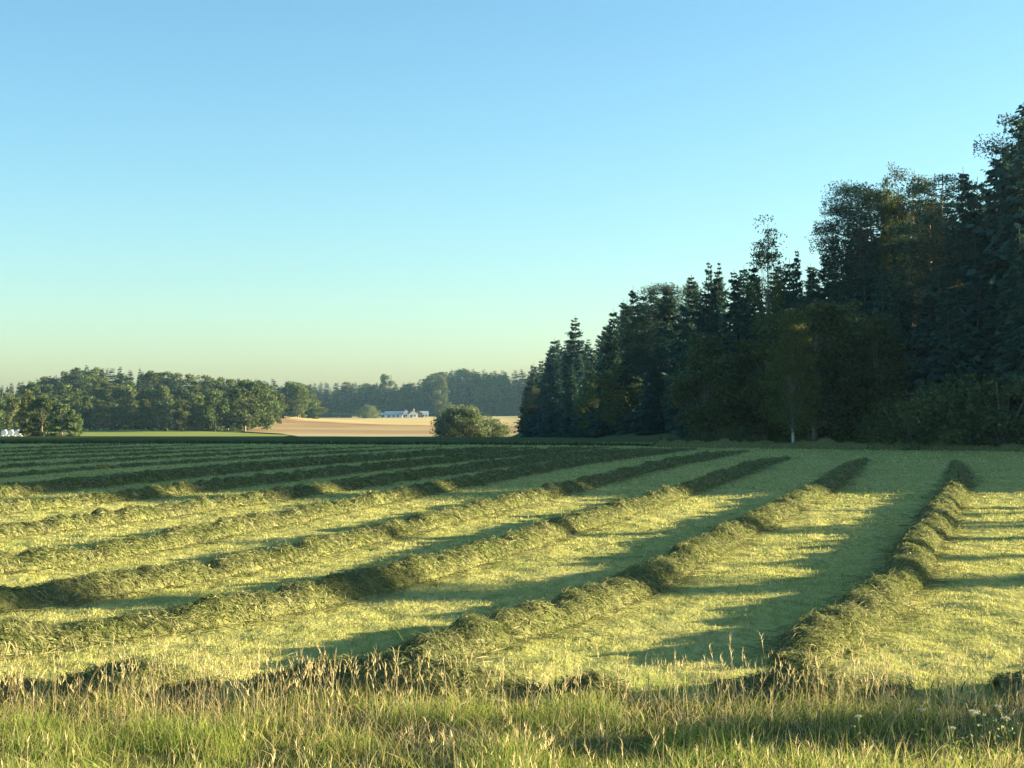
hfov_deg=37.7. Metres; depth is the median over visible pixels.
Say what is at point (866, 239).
spruce tree
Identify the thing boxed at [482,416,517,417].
meadow strip
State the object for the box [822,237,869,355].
spruce tree
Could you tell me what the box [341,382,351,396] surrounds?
broadleaf tree
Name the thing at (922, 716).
wild flower
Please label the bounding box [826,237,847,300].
spruce tree
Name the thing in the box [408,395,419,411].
conifer tree
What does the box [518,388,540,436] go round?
broadleaf tree
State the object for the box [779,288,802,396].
spruce tree
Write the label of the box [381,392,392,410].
conifer tree
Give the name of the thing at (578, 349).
spruce tree
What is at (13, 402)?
broadleaf tree
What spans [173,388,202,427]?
broadleaf tree
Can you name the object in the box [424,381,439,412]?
conifer tree
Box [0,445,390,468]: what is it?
hay windrow
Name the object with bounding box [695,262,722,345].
spruce tree
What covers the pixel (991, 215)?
spruce tree
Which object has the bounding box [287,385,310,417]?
broadleaf tree
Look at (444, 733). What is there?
dry grass
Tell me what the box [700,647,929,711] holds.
hay heap
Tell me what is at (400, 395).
broadleaf tree
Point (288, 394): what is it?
conifer tree
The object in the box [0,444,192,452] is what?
hay windrow
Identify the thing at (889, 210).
spruce tree
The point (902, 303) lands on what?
spruce tree
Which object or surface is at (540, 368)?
spruce tree
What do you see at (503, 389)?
conifer tree
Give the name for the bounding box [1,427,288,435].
pasture
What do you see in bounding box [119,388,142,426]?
broadleaf tree
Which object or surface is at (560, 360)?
spruce tree
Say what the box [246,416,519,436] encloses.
stubble field
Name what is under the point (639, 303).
spruce tree
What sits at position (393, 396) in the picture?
conifer tree
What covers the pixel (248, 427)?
broadleaf tree
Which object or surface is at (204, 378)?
broadleaf tree
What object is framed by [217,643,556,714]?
hay heap
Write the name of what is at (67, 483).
hay windrow
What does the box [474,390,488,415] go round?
conifer tree
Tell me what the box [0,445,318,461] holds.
hay windrow
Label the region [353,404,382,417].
field bush
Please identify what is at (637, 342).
broadleaf tree
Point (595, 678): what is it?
hay heap
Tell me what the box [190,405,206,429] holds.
broadleaf tree
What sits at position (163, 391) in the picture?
broadleaf tree
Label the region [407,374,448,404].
broadleaf tree
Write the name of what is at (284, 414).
conifer tree
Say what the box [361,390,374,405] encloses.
conifer tree
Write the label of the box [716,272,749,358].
spruce tree
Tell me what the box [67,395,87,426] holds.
broadleaf tree
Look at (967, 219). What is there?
spruce tree
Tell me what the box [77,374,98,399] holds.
broadleaf tree
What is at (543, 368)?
spruce tree
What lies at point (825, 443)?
hay windrow
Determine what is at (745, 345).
broadleaf tree
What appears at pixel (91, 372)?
broadleaf tree
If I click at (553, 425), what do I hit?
spruce tree
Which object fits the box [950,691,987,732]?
wild flower
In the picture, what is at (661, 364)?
spruce tree
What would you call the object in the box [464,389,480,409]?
conifer tree
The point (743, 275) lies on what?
spruce tree
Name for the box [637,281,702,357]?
tree
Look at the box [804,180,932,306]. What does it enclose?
pine tree
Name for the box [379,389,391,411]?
conifer tree
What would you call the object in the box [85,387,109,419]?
broadleaf tree
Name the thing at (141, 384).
conifer tree
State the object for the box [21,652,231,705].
hay heap
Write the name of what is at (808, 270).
spruce tree
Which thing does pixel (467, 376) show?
conifer tree
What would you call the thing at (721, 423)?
broadleaf tree
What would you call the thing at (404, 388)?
broadleaf tree
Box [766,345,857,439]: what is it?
broadleaf tree
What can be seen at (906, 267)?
spruce tree
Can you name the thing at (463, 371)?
broadleaf tree
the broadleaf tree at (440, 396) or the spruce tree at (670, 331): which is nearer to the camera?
the spruce tree at (670, 331)
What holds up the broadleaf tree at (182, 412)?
on the ground at (632, 438)
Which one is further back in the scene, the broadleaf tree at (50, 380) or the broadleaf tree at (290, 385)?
the broadleaf tree at (290, 385)
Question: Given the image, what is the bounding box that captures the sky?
[0,0,1023,396]
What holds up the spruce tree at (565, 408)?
on the ground at (632, 438)
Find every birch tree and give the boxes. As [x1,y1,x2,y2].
[741,214,799,362]
[752,308,829,442]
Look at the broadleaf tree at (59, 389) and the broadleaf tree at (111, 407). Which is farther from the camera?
the broadleaf tree at (59, 389)
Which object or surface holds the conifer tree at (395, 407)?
on the ground at (632, 438)
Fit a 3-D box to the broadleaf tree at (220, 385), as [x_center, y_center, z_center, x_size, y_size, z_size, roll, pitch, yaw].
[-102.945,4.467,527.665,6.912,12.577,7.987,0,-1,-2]
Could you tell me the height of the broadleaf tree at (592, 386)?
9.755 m
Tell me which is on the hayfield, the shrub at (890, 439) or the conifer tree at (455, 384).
the shrub at (890, 439)
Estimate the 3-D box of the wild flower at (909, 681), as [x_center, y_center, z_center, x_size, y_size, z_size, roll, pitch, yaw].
[3.264,2.588,12.517,0.207,0.345,0.224,0,-1,17]
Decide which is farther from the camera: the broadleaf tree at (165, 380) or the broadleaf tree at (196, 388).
the broadleaf tree at (165, 380)
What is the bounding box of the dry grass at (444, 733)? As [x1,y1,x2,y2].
[0,627,1023,767]
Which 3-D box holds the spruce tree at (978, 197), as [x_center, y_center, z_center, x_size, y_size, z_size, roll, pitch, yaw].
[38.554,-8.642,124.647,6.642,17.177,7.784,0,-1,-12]
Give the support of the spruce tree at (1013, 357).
on the ground at (632, 438)
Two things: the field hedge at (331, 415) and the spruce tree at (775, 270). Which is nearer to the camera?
the spruce tree at (775, 270)
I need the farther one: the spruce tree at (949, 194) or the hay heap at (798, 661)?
the spruce tree at (949, 194)
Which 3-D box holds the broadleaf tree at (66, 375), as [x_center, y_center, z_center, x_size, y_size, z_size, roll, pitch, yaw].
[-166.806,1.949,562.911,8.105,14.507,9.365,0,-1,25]
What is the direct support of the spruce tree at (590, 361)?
on the ground at (632, 438)
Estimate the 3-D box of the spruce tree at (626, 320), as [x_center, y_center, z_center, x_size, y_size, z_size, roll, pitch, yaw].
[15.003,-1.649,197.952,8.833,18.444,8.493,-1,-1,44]
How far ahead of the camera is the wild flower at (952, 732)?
10.09 m
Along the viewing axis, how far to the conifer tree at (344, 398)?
985.76 m
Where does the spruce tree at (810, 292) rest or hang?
on the ground at (632, 438)
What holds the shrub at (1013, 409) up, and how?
on the ground at (632, 438)
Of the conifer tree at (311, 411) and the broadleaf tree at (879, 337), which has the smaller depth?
the broadleaf tree at (879, 337)
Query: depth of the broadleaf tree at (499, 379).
986.21 m
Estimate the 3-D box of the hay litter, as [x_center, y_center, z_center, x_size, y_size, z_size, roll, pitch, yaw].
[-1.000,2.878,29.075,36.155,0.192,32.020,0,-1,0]
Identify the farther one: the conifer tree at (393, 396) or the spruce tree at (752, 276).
the conifer tree at (393, 396)
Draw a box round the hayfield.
[0,444,1023,702]
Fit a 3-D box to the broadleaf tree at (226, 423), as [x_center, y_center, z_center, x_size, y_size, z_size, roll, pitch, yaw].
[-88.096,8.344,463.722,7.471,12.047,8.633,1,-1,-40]
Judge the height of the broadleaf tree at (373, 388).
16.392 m
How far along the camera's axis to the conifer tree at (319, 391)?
1019.65 m
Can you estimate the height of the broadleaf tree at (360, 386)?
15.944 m
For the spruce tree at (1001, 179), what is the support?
on the ground at (632, 438)
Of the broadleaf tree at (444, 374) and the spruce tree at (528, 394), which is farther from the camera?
the broadleaf tree at (444, 374)
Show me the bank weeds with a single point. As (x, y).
(388, 442)
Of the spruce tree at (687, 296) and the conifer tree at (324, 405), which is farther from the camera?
the conifer tree at (324, 405)
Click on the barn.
(395, 414)
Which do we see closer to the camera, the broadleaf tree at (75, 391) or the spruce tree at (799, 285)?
the spruce tree at (799, 285)
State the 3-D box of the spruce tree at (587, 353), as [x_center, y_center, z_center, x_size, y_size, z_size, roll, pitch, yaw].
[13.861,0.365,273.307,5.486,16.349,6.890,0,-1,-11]
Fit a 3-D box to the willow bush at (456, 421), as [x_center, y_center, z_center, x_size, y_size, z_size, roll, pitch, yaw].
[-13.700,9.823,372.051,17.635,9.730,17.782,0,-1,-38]
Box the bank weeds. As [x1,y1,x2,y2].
[0,436,1023,446]
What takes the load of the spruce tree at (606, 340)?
on the ground at (632, 438)
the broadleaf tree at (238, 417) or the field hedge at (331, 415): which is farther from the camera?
the field hedge at (331, 415)
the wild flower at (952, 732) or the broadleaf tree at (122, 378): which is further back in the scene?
the broadleaf tree at (122, 378)
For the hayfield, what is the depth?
21.85 m
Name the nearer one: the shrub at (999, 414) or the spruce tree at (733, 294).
the shrub at (999, 414)
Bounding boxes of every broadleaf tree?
[0,393,11,434]
[1,392,10,406]
[2,393,23,430]
[16,389,35,435]
[19,382,40,399]
[20,395,54,435]
[35,399,50,430]
[36,376,50,390]
[40,384,54,396]
[42,376,57,386]
[43,397,56,425]
[44,402,78,435]
[45,395,65,417]
[49,383,72,407]
[53,380,71,390]
[57,370,74,389]
[57,394,73,423]
[63,388,82,416]
[65,413,88,435]
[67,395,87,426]
[70,367,85,387]
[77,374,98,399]
[79,391,92,420]
[80,395,94,429]
[82,369,107,392]
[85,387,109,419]
[90,400,109,430]
[91,376,118,405]
[93,367,107,380]
[98,402,123,429]
[106,384,134,421]
[110,405,132,429]
[113,380,136,403]
[115,373,129,385]
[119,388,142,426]
[121,399,143,428]
[129,390,156,425]
[133,371,159,389]
[134,399,153,429]
[137,388,165,427]
[142,385,174,428]
[146,403,168,430]
[152,372,167,389]
[155,399,180,429]
[161,371,175,391]
[168,372,183,390]
[168,398,192,430]
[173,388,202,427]
[180,373,200,392]
[184,392,203,428]
[189,385,204,395]
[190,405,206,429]
[197,391,233,431]
[200,375,214,389]
[200,379,215,394]
[201,389,209,397]
[210,379,224,392]
[210,389,224,406]
[213,392,237,429]
[217,377,227,385]
[218,379,273,431]
[223,379,237,390]
[231,402,252,429]
[246,398,256,429]
[253,385,282,429]
[254,380,270,397]
[270,390,288,423]
[278,381,297,416]
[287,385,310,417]
[290,382,312,417]
[300,390,327,418]
[304,384,317,392]
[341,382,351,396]
[351,388,367,407]
[355,384,372,402]
[362,384,384,402]
[375,374,396,403]
[391,390,406,408]
[395,386,413,400]
[405,383,414,392]
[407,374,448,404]
[426,371,463,393]
[429,374,451,416]
[453,368,480,390]
[473,372,500,391]
[475,374,516,408]
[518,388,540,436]
[570,370,602,434]
[591,370,626,434]
[595,336,648,428]
[660,331,735,438]
[690,349,786,439]
[702,313,808,439]
[747,302,890,440]
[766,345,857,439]
[810,300,903,428]
[827,311,919,435]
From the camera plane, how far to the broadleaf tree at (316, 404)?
600.01 m
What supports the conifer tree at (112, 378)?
on the ground at (632, 438)
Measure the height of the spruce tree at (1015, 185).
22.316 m
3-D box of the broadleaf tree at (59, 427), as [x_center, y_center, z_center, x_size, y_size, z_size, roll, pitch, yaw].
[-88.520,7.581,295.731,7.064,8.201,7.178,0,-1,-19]
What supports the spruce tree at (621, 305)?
on the ground at (632, 438)
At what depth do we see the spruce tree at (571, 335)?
284.41 m
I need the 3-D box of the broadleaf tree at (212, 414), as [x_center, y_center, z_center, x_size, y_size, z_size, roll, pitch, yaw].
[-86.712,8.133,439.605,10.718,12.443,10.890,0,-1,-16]
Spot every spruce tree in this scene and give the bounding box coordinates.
[513,365,539,436]
[514,377,529,430]
[520,385,531,436]
[524,368,550,436]
[526,337,561,436]
[536,361,544,379]
[537,356,550,383]
[537,361,552,432]
[537,371,557,436]
[541,342,569,432]
[541,369,564,436]
[543,318,592,407]
[552,342,593,432]
[555,357,569,397]
[556,363,583,435]
[560,366,582,437]
[569,349,598,433]
[572,364,592,437]
[574,354,586,394]
[575,344,609,435]
[579,341,591,376]
[585,308,623,437]
[587,335,604,365]
[595,323,608,370]
[601,328,613,360]
[610,290,648,435]
[610,302,627,356]
[613,318,624,432]
[615,302,656,431]
[616,305,631,345]
[629,355,670,435]
[633,292,660,344]
[635,322,672,433]
[636,296,647,316]
[638,291,685,404]
[661,300,693,434]
[672,277,703,371]
[673,286,723,414]
[679,278,697,323]
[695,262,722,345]
[701,308,726,387]
[706,277,729,349]
[714,263,728,321]
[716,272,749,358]
[722,295,758,373]
[728,269,757,329]
[741,262,766,345]
[751,273,791,361]
[769,266,786,312]
[779,262,799,304]
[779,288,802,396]
[790,251,803,310]
[801,263,821,299]
[801,271,822,385]
[801,295,861,427]
[807,255,834,301]
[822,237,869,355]
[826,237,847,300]
[837,223,867,291]
[850,220,875,267]
[862,223,926,363]
[872,161,906,318]
[878,238,926,393]
[884,188,923,336]
[902,195,923,328]
[906,280,986,442]
[907,202,949,356]
[925,172,991,356]
[937,193,956,254]
[938,276,1007,403]
[954,140,1022,309]
[961,102,1023,386]
[967,177,994,241]
[977,231,1023,402]
[980,181,990,210]
[980,254,1023,443]
[983,153,1010,232]
[984,207,1021,286]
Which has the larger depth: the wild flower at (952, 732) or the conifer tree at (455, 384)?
the conifer tree at (455, 384)
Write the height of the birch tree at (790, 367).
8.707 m
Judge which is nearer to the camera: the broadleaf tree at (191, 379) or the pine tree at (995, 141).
the pine tree at (995, 141)
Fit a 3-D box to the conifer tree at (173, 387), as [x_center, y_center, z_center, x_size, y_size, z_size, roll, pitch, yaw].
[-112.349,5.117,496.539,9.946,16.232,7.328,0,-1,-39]
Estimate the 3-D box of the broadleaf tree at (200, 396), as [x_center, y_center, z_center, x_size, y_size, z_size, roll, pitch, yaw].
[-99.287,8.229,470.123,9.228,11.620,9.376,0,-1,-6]
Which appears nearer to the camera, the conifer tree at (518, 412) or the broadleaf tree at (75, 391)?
the broadleaf tree at (75, 391)
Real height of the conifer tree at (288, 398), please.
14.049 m
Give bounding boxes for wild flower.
[843,714,878,755]
[890,675,915,712]
[907,708,939,752]
[944,726,972,766]
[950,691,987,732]
[967,709,993,761]
[979,704,1017,753]
[989,716,1023,764]
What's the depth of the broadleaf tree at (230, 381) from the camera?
536.39 m
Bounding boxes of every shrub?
[848,412,908,448]
[856,392,954,450]
[878,383,983,446]
[906,375,1017,445]
[929,366,1023,446]
[976,380,1023,443]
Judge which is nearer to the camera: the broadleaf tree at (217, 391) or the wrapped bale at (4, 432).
the wrapped bale at (4, 432)
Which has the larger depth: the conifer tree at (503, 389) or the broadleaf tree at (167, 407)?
the conifer tree at (503, 389)
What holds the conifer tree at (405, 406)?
on the ground at (632, 438)
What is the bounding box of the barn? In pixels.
[385,411,403,417]
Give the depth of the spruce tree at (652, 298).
183.45 m
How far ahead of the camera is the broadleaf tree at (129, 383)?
493.20 m
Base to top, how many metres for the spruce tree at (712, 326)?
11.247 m
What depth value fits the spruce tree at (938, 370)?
90.87 m
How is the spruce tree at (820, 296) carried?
on the ground at (632, 438)
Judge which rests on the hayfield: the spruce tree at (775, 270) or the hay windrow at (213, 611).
the hay windrow at (213, 611)
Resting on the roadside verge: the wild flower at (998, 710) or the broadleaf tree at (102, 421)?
the wild flower at (998, 710)
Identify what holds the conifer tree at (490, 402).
on the ground at (632, 438)
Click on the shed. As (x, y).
(384, 415)
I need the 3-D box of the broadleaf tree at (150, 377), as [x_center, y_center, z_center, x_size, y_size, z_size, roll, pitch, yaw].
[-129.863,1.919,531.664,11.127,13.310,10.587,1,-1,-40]
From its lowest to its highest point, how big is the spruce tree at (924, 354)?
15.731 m
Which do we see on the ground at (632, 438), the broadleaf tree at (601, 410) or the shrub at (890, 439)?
the broadleaf tree at (601, 410)
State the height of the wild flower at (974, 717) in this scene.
0.391 m
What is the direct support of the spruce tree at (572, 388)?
on the ground at (632, 438)
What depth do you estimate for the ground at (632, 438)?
128.16 m
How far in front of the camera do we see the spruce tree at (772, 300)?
123.98 m
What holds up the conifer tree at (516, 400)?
on the ground at (632, 438)
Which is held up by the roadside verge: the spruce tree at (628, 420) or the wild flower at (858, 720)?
the wild flower at (858, 720)
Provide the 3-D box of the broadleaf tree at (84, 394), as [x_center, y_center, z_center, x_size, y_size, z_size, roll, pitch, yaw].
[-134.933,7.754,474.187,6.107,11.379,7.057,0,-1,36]
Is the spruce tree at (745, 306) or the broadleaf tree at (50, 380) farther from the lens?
the broadleaf tree at (50, 380)
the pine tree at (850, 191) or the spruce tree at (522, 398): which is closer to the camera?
the pine tree at (850, 191)
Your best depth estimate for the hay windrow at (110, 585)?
23.84 m
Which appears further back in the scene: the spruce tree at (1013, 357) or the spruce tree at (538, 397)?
the spruce tree at (538, 397)
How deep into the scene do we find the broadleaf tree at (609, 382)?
169.15 m
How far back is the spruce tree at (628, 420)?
168.99 m
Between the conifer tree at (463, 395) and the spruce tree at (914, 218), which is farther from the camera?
the conifer tree at (463, 395)
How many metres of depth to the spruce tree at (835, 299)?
101.79 m
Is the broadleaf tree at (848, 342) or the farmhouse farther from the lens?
the farmhouse
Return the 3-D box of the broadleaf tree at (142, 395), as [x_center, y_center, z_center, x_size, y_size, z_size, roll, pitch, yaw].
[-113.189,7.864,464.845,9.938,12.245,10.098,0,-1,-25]
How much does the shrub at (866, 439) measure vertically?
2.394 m
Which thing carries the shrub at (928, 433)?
on the ground at (632, 438)
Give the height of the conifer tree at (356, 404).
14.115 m
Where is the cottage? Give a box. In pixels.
[420,411,428,416]
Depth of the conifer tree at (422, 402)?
961.89 m
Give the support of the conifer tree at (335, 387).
on the ground at (632, 438)
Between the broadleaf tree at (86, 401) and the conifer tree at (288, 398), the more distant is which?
the conifer tree at (288, 398)
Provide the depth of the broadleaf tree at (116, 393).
468.06 m
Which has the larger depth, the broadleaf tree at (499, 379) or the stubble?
the broadleaf tree at (499, 379)
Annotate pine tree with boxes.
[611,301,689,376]
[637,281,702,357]
[774,296,855,352]
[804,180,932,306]
[808,190,906,311]
[874,166,946,356]
[883,214,980,384]
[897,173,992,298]
[972,112,1023,191]
[982,193,1023,269]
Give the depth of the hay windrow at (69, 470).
61.81 m
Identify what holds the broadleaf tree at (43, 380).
on the ground at (632, 438)
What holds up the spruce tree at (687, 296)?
on the ground at (632, 438)
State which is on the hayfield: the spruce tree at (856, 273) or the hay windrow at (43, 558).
the hay windrow at (43, 558)
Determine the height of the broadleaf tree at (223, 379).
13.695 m
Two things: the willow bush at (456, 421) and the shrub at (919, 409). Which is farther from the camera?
the willow bush at (456, 421)
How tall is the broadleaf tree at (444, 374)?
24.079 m
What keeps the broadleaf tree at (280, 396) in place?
on the stubble field
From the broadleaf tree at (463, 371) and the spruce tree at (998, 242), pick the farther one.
the broadleaf tree at (463, 371)
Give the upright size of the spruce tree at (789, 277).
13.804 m
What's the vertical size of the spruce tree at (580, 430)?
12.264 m
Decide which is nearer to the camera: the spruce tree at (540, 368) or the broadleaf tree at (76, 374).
the spruce tree at (540, 368)
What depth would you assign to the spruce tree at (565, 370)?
284.31 m
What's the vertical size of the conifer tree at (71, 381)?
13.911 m
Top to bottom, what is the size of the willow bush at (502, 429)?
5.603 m
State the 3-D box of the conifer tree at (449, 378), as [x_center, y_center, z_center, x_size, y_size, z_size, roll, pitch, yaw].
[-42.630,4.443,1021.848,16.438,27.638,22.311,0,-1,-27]
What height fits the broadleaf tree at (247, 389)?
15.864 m
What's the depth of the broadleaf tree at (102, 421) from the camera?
441.59 m
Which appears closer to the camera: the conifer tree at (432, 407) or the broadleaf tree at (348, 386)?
the conifer tree at (432, 407)
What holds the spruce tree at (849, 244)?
on the ground at (632, 438)
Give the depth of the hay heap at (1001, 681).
13.35 m
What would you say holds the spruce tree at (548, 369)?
on the ground at (632, 438)
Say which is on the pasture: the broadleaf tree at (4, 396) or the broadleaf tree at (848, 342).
the broadleaf tree at (4, 396)
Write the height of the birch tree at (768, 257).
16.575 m
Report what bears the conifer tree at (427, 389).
on the ground at (632, 438)
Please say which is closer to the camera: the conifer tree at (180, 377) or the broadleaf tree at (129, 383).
the broadleaf tree at (129, 383)
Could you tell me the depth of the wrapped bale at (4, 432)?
344.56 m
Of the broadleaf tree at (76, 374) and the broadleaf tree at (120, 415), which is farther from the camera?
the broadleaf tree at (76, 374)
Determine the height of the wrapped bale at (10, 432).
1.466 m
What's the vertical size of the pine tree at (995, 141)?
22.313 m
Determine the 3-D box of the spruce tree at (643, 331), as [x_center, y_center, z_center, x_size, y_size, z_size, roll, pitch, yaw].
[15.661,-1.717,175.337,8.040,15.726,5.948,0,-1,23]
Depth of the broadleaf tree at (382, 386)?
987.80 m
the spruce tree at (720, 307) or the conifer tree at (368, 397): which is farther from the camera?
the conifer tree at (368, 397)
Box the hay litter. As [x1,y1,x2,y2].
[0,484,1023,700]
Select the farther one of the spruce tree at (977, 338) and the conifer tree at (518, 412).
the conifer tree at (518, 412)
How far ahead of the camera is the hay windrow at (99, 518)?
37.21 m
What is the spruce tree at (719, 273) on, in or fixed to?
on the ground at (632, 438)
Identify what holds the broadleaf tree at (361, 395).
on the ground at (632, 438)
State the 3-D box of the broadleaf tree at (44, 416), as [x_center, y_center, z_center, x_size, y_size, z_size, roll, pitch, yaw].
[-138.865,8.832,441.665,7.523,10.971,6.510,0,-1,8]
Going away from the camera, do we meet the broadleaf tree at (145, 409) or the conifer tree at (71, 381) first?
the broadleaf tree at (145, 409)
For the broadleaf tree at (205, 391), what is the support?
on the ground at (632, 438)
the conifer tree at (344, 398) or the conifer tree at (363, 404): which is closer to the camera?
the conifer tree at (363, 404)
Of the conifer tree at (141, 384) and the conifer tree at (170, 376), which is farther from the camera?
the conifer tree at (170, 376)
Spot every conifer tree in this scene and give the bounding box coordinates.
[68,371,74,389]
[108,367,119,386]
[135,375,143,395]
[155,373,164,389]
[167,374,174,394]
[168,375,182,399]
[177,374,184,408]
[279,390,289,418]
[283,381,293,415]
[283,385,296,416]
[298,387,316,418]
[312,390,322,405]
[317,385,322,399]
[320,382,329,405]
[320,390,329,404]
[320,397,328,412]
[322,391,341,413]
[328,390,346,409]
[332,383,338,398]
[335,382,347,402]
[339,388,347,407]
[349,385,358,410]
[349,394,361,413]
[359,397,367,407]
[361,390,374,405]
[367,394,378,412]
[377,396,385,414]
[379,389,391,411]
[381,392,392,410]
[389,387,400,410]
[390,392,401,410]
[398,392,411,410]
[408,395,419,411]
[411,389,425,411]
[418,394,432,414]
[420,383,432,408]
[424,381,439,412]
[427,398,435,415]
[433,380,455,412]
[443,386,461,411]
[446,371,454,390]
[451,377,462,403]
[454,384,473,407]
[463,373,470,398]
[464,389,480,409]
[469,372,480,388]
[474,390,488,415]
[482,394,496,415]
[486,391,503,415]
[497,389,517,415]
[500,378,514,412]
[508,385,522,415]
[510,370,518,391]
[510,374,522,401]
[514,385,525,415]
[519,371,526,389]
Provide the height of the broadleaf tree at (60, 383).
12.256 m
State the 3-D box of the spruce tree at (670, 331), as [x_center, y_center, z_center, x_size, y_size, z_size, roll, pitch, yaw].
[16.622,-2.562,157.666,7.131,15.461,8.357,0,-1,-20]
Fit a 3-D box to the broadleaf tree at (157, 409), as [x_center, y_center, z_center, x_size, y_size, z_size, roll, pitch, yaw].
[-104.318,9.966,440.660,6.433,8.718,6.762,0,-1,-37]
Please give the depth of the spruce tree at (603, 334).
237.63 m
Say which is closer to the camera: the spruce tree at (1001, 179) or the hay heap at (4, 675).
the hay heap at (4, 675)
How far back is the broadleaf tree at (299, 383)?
588.88 m
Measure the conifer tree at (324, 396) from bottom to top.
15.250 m
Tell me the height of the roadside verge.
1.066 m
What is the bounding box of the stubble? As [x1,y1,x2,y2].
[0,416,1023,700]
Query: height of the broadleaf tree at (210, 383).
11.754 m
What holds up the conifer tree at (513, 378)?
on the ground at (632, 438)
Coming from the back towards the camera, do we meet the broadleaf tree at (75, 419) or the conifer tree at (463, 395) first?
the conifer tree at (463, 395)
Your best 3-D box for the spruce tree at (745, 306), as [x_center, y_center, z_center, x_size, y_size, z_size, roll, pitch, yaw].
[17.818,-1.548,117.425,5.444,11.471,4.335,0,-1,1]
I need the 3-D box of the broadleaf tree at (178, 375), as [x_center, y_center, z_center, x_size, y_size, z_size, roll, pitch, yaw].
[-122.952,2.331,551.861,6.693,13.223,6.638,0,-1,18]
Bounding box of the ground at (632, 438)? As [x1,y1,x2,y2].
[0,402,1019,445]
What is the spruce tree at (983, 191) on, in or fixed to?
on the ground at (632, 438)
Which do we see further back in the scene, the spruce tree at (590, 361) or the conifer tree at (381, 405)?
the conifer tree at (381, 405)
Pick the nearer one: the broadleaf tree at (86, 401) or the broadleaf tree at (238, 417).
the broadleaf tree at (86, 401)
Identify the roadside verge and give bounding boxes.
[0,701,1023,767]
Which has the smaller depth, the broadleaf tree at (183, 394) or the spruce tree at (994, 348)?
the spruce tree at (994, 348)
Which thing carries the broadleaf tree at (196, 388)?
on the ground at (632, 438)
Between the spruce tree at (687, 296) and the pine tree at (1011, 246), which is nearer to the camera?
the pine tree at (1011, 246)
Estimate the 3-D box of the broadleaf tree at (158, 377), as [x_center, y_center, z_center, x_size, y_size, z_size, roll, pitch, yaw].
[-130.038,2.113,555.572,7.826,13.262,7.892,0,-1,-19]
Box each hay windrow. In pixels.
[0,442,155,449]
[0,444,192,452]
[0,445,243,456]
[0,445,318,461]
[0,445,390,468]
[0,446,441,477]
[0,446,512,485]
[0,446,536,497]
[0,446,610,515]
[0,447,655,538]
[0,447,696,575]
[0,449,750,613]
[0,456,795,662]
[360,457,871,662]
[650,437,1023,451]
[737,458,991,666]
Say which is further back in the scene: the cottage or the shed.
the cottage
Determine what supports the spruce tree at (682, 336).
on the ground at (632, 438)
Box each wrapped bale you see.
[1,430,7,435]
[8,430,14,435]
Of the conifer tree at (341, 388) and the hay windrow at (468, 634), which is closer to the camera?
the hay windrow at (468, 634)
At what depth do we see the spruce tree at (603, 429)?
189.71 m
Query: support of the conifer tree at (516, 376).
on the ground at (632, 438)
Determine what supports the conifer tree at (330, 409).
on the ground at (632, 438)
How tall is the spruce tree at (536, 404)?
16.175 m
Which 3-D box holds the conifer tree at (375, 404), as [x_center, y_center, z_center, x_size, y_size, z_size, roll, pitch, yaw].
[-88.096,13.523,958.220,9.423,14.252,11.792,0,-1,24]
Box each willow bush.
[429,404,496,436]
[473,419,511,436]
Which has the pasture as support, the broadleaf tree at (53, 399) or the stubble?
the broadleaf tree at (53, 399)
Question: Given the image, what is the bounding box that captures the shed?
[380,413,387,417]
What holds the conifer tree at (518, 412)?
on the ground at (632, 438)
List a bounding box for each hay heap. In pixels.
[0,661,53,701]
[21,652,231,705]
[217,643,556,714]
[537,667,637,700]
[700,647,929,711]
[978,669,1023,700]
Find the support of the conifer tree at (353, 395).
on the ground at (632, 438)
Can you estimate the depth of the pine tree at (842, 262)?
117.46 m
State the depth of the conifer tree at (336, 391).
979.18 m
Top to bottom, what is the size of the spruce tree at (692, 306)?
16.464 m
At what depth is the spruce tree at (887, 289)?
117.52 m
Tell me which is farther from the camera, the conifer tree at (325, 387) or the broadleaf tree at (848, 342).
the conifer tree at (325, 387)
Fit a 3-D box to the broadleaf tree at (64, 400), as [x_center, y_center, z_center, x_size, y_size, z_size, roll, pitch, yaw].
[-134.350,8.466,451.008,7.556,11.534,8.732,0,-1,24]
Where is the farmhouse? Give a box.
[407,409,417,417]
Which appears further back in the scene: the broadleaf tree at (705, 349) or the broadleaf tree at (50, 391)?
the broadleaf tree at (50, 391)
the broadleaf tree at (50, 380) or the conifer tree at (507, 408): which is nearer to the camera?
the broadleaf tree at (50, 380)
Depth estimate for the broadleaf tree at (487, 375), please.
1005.42 m
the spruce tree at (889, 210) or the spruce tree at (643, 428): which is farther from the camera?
the spruce tree at (643, 428)
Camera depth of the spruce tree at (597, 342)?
258.25 m
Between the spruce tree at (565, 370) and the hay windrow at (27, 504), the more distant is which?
the spruce tree at (565, 370)
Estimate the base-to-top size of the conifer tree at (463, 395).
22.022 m
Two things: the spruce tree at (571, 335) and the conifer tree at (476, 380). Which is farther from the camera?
the conifer tree at (476, 380)
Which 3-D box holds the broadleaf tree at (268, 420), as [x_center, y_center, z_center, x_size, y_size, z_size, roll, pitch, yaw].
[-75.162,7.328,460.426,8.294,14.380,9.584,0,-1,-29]
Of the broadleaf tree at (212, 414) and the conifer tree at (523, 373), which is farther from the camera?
the conifer tree at (523, 373)
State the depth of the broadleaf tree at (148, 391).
463.44 m
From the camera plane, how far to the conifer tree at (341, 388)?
1014.17 m
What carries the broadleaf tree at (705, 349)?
on the ground at (632, 438)
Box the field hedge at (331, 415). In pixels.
[317,413,351,417]
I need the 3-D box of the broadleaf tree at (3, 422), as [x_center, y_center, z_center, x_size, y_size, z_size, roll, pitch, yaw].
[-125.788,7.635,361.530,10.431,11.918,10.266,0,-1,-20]
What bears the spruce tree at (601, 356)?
on the ground at (632, 438)
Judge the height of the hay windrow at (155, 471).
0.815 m

